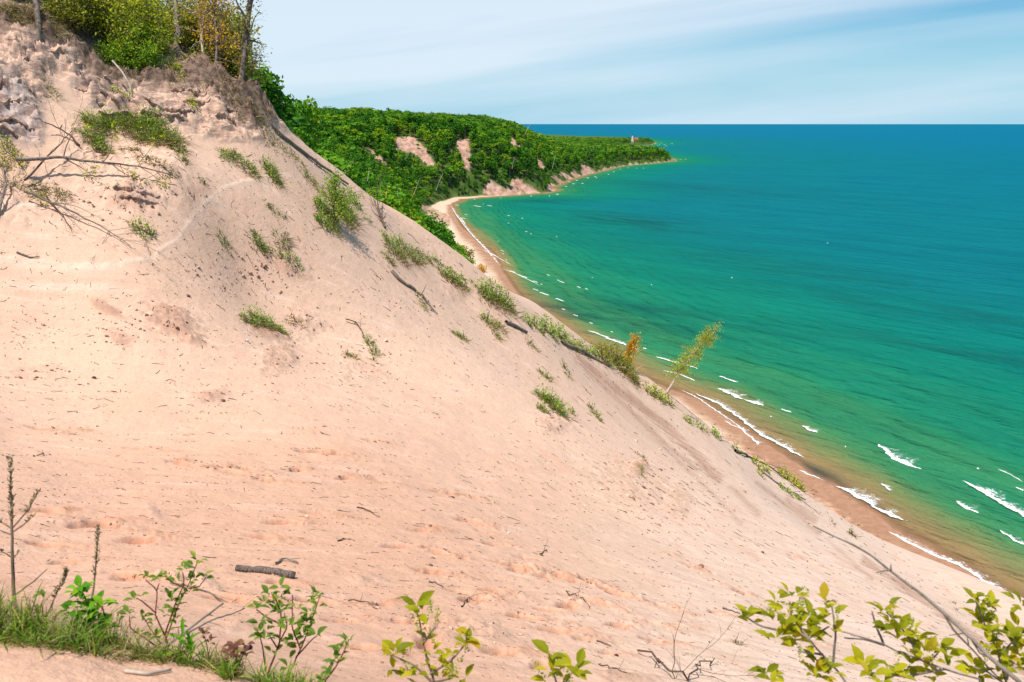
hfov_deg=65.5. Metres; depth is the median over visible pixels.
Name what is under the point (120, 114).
dead branch
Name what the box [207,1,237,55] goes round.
cliff shrub
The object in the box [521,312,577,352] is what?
leafy shrub
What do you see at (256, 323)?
grass tuft
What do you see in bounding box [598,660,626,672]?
twig
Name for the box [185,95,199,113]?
leafy sprout
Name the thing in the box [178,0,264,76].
cliff tree
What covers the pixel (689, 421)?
leafy sprout
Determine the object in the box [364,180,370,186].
broadleaf tree
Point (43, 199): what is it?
dead branch
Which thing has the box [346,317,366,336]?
dead branch
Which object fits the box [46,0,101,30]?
cliff shrub
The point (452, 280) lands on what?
grass tuft
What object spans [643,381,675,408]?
leafy shrub
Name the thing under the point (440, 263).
dry plant
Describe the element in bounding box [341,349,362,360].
grass tuft
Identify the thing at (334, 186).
ridge bush
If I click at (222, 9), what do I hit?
cliff shrub
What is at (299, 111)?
broadleaf tree
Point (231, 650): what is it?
maroon weed
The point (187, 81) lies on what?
dry plant
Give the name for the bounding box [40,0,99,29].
cliff shrub
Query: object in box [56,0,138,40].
cliff shrub
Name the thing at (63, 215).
dead branch
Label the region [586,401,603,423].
grass tuft
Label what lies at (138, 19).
cliff shrub
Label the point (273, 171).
grass tuft
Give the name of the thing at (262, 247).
grass tuft
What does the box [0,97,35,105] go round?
bank ledge
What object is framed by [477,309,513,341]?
grass tuft
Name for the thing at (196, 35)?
cliff shrub
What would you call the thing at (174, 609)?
red stem sapling
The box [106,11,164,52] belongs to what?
cliff shrub
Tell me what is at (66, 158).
fallen sapling
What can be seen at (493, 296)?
leafy shrub
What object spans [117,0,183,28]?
cliff shrub
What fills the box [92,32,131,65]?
cliff shrub
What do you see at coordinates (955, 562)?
water breaker
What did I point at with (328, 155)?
broadleaf tree
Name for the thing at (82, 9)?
cliff shrub
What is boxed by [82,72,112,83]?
bank ledge
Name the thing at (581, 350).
fallen log
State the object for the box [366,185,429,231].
broadleaf tree
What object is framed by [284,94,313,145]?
broadleaf tree
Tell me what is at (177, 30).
cliff tree
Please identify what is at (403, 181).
slender tree
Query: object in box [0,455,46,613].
dead flower stalk
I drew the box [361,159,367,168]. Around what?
slender tree
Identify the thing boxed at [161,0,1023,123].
sky
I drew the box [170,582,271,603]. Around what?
dead branch
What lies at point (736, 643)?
dry plant
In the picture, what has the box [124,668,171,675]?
stick
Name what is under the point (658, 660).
bare twigs
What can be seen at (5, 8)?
dry plant
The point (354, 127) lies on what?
distant wood
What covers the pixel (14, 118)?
bank ledge
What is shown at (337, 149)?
broadleaf tree
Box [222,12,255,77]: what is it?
cliff tree
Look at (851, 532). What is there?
dry plant
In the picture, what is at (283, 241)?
grass tuft
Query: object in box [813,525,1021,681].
bare branch
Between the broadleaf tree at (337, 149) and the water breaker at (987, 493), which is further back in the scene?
the broadleaf tree at (337, 149)
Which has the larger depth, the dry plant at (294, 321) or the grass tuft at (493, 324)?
the grass tuft at (493, 324)
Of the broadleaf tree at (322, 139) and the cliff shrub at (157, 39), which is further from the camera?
the broadleaf tree at (322, 139)
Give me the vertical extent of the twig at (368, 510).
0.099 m
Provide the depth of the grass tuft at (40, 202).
32.93 m
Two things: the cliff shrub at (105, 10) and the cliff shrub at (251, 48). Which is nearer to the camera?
the cliff shrub at (105, 10)
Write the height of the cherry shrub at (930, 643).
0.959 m
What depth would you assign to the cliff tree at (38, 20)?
38.63 m
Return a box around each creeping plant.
[258,118,307,169]
[265,246,305,275]
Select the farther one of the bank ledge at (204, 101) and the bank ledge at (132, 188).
the bank ledge at (204, 101)
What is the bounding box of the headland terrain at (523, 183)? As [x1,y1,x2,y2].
[346,127,778,447]
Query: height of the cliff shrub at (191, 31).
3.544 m
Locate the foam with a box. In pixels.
[464,144,978,468]
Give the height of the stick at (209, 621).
0.082 m
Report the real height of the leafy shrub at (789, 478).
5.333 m
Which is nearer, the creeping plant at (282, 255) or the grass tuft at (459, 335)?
the creeping plant at (282, 255)
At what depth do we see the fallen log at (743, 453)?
101.43 m
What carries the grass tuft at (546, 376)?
on the dune slope
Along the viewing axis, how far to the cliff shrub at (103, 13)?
42.45 m
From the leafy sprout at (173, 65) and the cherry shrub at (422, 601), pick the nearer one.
the cherry shrub at (422, 601)
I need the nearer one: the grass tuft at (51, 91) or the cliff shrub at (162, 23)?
the grass tuft at (51, 91)
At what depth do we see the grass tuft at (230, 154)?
41.30 m
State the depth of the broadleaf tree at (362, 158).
699.86 m
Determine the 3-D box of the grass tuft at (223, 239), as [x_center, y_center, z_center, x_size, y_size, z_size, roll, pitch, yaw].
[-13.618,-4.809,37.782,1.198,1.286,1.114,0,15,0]
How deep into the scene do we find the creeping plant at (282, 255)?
40.23 m
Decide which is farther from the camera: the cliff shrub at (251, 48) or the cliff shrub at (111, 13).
the cliff shrub at (251, 48)
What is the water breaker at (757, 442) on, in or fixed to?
on the lake water
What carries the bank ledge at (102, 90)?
on the dune slope
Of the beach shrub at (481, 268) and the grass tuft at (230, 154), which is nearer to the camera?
the grass tuft at (230, 154)
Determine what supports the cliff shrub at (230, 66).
on the dune slope
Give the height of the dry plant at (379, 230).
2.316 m
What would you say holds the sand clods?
on the dune slope
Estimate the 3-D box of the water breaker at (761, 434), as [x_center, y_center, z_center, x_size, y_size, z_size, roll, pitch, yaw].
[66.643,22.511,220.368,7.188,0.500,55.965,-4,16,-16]
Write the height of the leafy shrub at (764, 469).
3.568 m
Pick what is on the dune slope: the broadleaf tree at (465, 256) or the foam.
the broadleaf tree at (465, 256)
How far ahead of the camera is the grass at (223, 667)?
2.44 m
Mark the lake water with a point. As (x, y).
(857, 290)
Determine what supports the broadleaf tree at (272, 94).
on the dune slope
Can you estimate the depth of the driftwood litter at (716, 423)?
207.54 m
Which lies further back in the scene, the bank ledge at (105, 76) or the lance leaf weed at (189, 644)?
the bank ledge at (105, 76)
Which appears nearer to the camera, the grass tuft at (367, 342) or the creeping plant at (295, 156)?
the grass tuft at (367, 342)
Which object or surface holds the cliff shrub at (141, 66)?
on the dune slope
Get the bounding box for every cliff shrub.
[30,0,112,39]
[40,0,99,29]
[40,0,105,27]
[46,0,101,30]
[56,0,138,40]
[57,0,108,26]
[71,2,147,52]
[87,0,121,27]
[87,0,160,35]
[91,0,117,32]
[91,1,130,32]
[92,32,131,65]
[93,2,154,49]
[94,0,140,39]
[96,6,147,37]
[100,33,153,69]
[100,34,164,70]
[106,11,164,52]
[113,11,173,56]
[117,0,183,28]
[119,0,185,54]
[119,1,163,36]
[120,0,190,30]
[122,15,180,58]
[130,2,179,51]
[135,35,179,67]
[140,20,175,52]
[155,1,187,30]
[158,0,196,35]
[160,12,198,52]
[172,4,212,52]
[178,7,228,51]
[181,0,238,31]
[181,11,232,60]
[181,17,243,67]
[191,5,255,41]
[204,29,240,76]
[206,40,252,76]
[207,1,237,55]
[222,24,267,75]
[223,43,256,75]
[224,6,261,65]
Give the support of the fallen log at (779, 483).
on the dune slope
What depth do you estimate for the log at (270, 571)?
12.43 m
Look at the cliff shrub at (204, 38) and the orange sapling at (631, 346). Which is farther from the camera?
the orange sapling at (631, 346)
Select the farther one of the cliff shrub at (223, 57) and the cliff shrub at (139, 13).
the cliff shrub at (223, 57)
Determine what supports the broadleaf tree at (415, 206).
on the headland terrain at (523, 183)
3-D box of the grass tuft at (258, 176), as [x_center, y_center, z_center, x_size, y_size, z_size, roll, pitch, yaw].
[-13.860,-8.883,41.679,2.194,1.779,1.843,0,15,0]
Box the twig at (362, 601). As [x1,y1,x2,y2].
[348,593,377,608]
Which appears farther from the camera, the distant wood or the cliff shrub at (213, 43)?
the distant wood
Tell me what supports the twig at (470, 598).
on the dune slope
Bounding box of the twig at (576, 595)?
[566,584,589,607]
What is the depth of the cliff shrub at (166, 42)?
44.81 m
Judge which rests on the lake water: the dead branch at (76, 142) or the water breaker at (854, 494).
the water breaker at (854, 494)
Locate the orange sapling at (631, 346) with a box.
[621,332,645,366]
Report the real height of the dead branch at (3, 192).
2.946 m
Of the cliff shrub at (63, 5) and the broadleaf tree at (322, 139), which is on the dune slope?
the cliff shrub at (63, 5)
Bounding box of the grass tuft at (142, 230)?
[124,216,156,242]
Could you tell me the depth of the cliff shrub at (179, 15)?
53.97 m
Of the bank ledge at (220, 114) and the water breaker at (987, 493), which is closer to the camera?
the bank ledge at (220, 114)
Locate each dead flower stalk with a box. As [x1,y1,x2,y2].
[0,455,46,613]
[44,566,68,621]
[90,524,100,597]
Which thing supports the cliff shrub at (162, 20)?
on the dune slope
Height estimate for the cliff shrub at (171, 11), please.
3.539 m
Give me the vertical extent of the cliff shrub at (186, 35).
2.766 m
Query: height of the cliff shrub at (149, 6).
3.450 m
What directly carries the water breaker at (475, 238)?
on the lake water
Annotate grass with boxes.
[0,578,328,681]
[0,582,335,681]
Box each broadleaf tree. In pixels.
[247,63,287,125]
[261,79,283,119]
[276,82,316,146]
[281,97,312,148]
[283,100,306,120]
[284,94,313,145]
[293,95,320,148]
[311,146,357,181]
[318,136,328,141]
[319,139,332,146]
[336,147,347,158]
[336,148,345,156]
[349,160,360,166]
[354,154,364,161]
[358,167,368,173]
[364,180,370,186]
[365,175,379,184]
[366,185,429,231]
[370,180,386,190]
[390,183,403,189]
[392,176,400,184]
[412,204,419,211]
[416,209,455,246]
[430,224,458,249]
[454,248,470,261]
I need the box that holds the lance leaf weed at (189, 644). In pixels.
[160,616,208,663]
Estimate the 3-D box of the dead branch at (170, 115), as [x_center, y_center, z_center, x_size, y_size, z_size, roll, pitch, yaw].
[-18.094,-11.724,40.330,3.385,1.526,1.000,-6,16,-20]
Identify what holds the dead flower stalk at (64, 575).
on the dune slope
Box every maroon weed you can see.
[196,627,217,655]
[222,638,254,671]
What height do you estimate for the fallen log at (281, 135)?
5.443 m
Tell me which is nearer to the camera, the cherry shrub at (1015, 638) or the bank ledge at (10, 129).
the cherry shrub at (1015, 638)
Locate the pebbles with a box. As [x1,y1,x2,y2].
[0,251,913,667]
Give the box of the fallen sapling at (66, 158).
[15,121,172,187]
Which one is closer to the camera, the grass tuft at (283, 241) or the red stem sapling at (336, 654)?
the red stem sapling at (336, 654)
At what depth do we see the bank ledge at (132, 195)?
34.72 m
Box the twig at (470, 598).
[461,588,487,606]
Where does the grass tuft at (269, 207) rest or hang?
on the dune slope
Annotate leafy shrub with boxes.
[0,131,27,181]
[476,276,533,322]
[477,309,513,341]
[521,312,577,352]
[563,332,604,364]
[592,340,648,397]
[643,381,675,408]
[751,455,771,479]
[777,465,810,495]
[778,482,801,501]
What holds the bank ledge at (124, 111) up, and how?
on the dune slope
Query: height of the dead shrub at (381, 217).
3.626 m
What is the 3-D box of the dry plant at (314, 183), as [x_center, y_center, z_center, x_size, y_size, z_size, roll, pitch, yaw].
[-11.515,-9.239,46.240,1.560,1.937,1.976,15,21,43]
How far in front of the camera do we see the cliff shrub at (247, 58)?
57.20 m
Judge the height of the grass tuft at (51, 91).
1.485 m
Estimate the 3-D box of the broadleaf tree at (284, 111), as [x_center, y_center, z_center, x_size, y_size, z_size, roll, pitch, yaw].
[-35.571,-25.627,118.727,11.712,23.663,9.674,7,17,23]
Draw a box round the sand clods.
[0,171,835,651]
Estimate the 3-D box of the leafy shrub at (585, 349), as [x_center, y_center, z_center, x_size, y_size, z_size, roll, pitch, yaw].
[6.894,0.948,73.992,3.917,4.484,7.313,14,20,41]
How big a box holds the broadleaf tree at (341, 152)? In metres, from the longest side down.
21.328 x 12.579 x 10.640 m
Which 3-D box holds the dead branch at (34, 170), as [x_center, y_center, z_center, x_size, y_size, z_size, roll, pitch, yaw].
[-19.896,-9.303,34.827,2.451,4.208,4.357,11,19,35]
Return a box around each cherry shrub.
[381,590,480,681]
[530,639,591,681]
[734,581,847,681]
[831,597,980,681]
[954,587,1023,681]
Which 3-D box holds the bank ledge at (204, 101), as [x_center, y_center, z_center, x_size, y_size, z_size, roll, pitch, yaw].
[-16.314,-12.728,42.694,3.391,0.915,0.615,-10,18,-32]
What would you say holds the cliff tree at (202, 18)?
on the dune slope
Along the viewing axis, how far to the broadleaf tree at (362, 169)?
611.95 m
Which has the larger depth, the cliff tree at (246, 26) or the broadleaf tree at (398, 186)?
the broadleaf tree at (398, 186)
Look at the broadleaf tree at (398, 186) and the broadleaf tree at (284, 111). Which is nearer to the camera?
the broadleaf tree at (284, 111)
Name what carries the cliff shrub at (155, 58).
on the dune slope
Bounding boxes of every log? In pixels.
[235,565,295,578]
[254,101,349,184]
[504,320,527,333]
[560,341,609,366]
[734,449,791,477]
[758,468,805,499]
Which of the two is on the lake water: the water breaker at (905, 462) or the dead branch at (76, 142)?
the water breaker at (905, 462)
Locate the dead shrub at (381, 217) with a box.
[353,170,388,227]
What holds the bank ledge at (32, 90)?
on the dune slope
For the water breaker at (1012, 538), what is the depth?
158.72 m
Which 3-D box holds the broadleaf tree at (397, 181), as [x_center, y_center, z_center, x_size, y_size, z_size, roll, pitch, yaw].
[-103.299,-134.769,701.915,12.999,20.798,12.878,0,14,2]
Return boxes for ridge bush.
[311,182,372,242]
[316,162,363,226]
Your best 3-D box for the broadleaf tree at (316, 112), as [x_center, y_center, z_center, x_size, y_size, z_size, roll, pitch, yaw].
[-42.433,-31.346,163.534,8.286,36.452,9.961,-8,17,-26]
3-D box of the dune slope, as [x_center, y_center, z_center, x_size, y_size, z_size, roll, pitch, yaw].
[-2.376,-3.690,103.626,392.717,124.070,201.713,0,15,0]
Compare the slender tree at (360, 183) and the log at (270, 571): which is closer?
the log at (270, 571)
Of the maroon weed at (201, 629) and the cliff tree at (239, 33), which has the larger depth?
the cliff tree at (239, 33)
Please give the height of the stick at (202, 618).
0.043 m
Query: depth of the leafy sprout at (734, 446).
94.18 m
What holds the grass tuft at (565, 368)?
on the dune slope
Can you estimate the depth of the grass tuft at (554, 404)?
46.10 m
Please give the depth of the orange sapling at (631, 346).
85.58 m
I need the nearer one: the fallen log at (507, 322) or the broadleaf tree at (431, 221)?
the fallen log at (507, 322)
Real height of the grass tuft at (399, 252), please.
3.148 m
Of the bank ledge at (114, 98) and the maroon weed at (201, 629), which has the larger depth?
the bank ledge at (114, 98)
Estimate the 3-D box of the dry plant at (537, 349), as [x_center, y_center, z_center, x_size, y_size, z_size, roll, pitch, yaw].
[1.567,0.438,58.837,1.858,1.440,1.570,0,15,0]
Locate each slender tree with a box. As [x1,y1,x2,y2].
[292,126,308,146]
[352,166,365,191]
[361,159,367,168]
[379,166,384,178]
[399,174,406,189]
[406,209,429,230]
[437,232,448,244]
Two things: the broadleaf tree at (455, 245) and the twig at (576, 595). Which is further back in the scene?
the broadleaf tree at (455, 245)
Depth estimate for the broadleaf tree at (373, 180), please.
491.01 m
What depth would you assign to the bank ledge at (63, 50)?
38.71 m
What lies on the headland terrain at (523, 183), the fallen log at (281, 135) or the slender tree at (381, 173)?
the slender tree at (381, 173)
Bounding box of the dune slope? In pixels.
[0,0,1023,681]
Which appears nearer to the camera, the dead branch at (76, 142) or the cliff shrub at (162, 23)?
the dead branch at (76, 142)
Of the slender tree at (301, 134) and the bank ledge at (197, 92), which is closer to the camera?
the bank ledge at (197, 92)
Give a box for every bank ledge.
[0,77,40,101]
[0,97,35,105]
[0,115,33,130]
[0,123,22,137]
[46,46,85,66]
[74,86,107,94]
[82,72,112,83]
[95,95,123,112]
[107,109,142,118]
[108,183,159,197]
[117,193,158,203]
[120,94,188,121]
[142,95,194,112]
[169,86,206,96]
[178,95,237,111]
[204,111,242,123]
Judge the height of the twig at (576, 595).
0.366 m
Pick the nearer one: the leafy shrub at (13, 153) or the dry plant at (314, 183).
the leafy shrub at (13, 153)
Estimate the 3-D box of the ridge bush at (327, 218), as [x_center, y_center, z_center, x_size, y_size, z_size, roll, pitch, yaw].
[-10.389,-7.664,47.253,4.745,3.896,9.323,0,15,0]
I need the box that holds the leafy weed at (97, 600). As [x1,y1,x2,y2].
[55,574,119,640]
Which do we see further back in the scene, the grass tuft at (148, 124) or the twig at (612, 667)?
the grass tuft at (148, 124)
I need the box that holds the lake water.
[453,124,1023,595]
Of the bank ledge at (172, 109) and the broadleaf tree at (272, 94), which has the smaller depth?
the bank ledge at (172, 109)
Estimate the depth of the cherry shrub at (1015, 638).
2.44 m
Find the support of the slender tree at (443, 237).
on the dune slope
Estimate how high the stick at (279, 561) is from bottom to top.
0.233 m
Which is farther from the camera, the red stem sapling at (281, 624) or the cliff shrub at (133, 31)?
the cliff shrub at (133, 31)
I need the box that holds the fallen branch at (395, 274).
[391,270,437,313]
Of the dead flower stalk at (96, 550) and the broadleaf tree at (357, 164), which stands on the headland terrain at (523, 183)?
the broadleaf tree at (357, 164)
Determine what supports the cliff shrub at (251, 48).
on the dune slope
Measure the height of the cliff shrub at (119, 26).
3.376 m
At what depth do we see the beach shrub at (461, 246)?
299.65 m
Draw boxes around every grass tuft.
[0,174,81,205]
[36,193,48,207]
[41,74,67,102]
[71,101,206,165]
[115,146,179,178]
[124,216,156,242]
[214,226,233,252]
[215,145,245,166]
[238,154,266,181]
[238,303,290,336]
[249,227,271,255]
[256,154,293,188]
[263,199,286,218]
[270,224,301,257]
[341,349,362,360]
[362,332,383,360]
[379,229,425,270]
[410,242,438,267]
[416,291,429,311]
[417,253,475,287]
[435,264,474,293]
[450,330,471,342]
[531,383,580,422]
[536,366,558,382]
[559,359,572,378]
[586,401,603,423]
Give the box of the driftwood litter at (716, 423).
[440,206,877,535]
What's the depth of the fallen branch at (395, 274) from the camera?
48.24 m
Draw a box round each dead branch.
[0,155,7,210]
[16,251,39,258]
[23,85,99,180]
[24,190,170,262]
[45,122,79,145]
[46,197,90,234]
[98,110,141,123]
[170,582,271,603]
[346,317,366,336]
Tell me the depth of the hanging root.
40.17 m
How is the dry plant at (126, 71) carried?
on the dune slope
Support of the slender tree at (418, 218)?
on the dune slope
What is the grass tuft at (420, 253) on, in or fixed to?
on the dune slope
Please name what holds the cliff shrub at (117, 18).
on the dune slope
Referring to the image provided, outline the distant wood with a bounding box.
[313,106,670,213]
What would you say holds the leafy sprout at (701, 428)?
on the dune slope
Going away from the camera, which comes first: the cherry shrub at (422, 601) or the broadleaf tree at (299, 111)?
the cherry shrub at (422, 601)
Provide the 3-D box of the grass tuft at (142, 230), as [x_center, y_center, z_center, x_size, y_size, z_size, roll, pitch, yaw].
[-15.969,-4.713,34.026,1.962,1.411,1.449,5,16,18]
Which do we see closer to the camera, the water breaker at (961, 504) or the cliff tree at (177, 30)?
the cliff tree at (177, 30)
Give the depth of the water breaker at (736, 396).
240.89 m
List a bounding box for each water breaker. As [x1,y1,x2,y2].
[453,209,497,262]
[684,391,739,426]
[697,394,800,455]
[717,388,761,404]
[725,421,819,478]
[837,486,902,519]
[878,444,920,468]
[890,532,1001,588]
[957,501,977,512]
[966,482,1023,516]
[1000,530,1023,543]
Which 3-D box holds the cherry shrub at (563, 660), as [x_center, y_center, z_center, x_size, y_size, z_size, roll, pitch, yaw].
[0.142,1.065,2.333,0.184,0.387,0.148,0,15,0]
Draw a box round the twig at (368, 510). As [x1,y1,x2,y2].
[357,506,379,516]
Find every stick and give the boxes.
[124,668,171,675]
[159,603,223,652]
[174,594,260,639]
[275,557,299,563]
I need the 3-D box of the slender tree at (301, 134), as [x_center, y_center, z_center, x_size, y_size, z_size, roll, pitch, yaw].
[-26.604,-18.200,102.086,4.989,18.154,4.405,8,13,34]
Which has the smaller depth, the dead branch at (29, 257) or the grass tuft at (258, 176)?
the dead branch at (29, 257)
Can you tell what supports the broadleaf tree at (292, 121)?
on the dune slope
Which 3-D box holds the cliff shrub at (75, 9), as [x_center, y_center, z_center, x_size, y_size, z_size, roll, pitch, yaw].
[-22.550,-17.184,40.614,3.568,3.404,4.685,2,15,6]
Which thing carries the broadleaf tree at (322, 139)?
on the headland terrain at (523, 183)
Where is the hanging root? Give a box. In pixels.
[112,60,132,98]
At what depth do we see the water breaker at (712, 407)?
232.43 m
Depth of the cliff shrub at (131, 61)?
41.81 m
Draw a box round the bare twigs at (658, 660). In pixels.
[637,593,752,681]
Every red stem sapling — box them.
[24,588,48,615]
[106,551,213,651]
[246,576,326,677]
[315,632,354,681]
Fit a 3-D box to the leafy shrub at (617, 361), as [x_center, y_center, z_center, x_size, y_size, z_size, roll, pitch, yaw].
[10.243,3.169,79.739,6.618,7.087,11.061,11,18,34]
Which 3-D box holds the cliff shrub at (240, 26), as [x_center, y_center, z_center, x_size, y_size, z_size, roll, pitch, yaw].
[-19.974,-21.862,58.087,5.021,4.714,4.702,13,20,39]
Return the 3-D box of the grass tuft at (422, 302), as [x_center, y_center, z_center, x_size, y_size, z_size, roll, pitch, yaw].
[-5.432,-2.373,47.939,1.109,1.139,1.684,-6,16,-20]
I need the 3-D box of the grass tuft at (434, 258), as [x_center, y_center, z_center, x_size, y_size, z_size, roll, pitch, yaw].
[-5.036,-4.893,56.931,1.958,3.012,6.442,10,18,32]
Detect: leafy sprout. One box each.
[109,83,134,108]
[166,57,184,78]
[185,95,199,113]
[683,414,694,425]
[695,419,710,435]
[711,426,728,443]
[729,441,743,455]
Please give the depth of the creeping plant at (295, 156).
45.28 m
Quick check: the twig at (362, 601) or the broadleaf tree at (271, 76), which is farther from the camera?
the broadleaf tree at (271, 76)
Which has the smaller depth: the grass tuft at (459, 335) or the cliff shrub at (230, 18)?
the grass tuft at (459, 335)
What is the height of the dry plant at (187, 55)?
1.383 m
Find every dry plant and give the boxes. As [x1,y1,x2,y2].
[0,0,89,46]
[106,61,154,81]
[155,66,219,94]
[177,47,226,65]
[218,67,246,122]
[242,90,273,132]
[285,309,309,327]
[298,165,326,197]
[364,213,398,246]
[427,252,457,276]
[525,336,541,352]
[725,633,748,645]
[847,526,862,538]
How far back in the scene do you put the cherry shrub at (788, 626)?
2.29 m
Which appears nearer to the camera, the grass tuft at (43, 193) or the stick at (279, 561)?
the stick at (279, 561)
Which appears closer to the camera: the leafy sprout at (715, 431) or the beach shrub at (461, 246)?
the leafy sprout at (715, 431)
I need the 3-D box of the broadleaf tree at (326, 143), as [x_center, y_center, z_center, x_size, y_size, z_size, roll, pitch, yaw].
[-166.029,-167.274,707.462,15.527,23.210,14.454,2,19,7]
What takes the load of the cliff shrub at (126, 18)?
on the dune slope
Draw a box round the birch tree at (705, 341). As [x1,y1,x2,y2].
[664,321,723,393]
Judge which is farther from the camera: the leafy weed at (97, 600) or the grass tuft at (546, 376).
the grass tuft at (546, 376)
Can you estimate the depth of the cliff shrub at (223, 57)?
55.69 m
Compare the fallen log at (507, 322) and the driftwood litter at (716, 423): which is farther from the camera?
the driftwood litter at (716, 423)
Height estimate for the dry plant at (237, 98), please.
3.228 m
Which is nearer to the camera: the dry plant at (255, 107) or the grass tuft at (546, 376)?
the dry plant at (255, 107)
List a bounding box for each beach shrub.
[457,242,468,251]
[465,246,474,258]
[477,263,486,271]
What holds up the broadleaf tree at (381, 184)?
on the headland terrain at (523, 183)
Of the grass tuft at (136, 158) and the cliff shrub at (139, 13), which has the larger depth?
the cliff shrub at (139, 13)
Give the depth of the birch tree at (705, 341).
88.96 m
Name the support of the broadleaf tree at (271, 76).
on the dune slope
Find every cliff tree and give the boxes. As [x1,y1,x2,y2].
[33,0,46,42]
[160,0,197,50]
[166,0,233,58]
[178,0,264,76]
[215,0,266,79]
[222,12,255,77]
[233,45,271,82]
[252,71,274,88]
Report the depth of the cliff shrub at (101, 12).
42.60 m
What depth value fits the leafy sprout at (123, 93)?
40.20 m
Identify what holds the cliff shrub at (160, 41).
on the dune slope
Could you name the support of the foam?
on the lake water

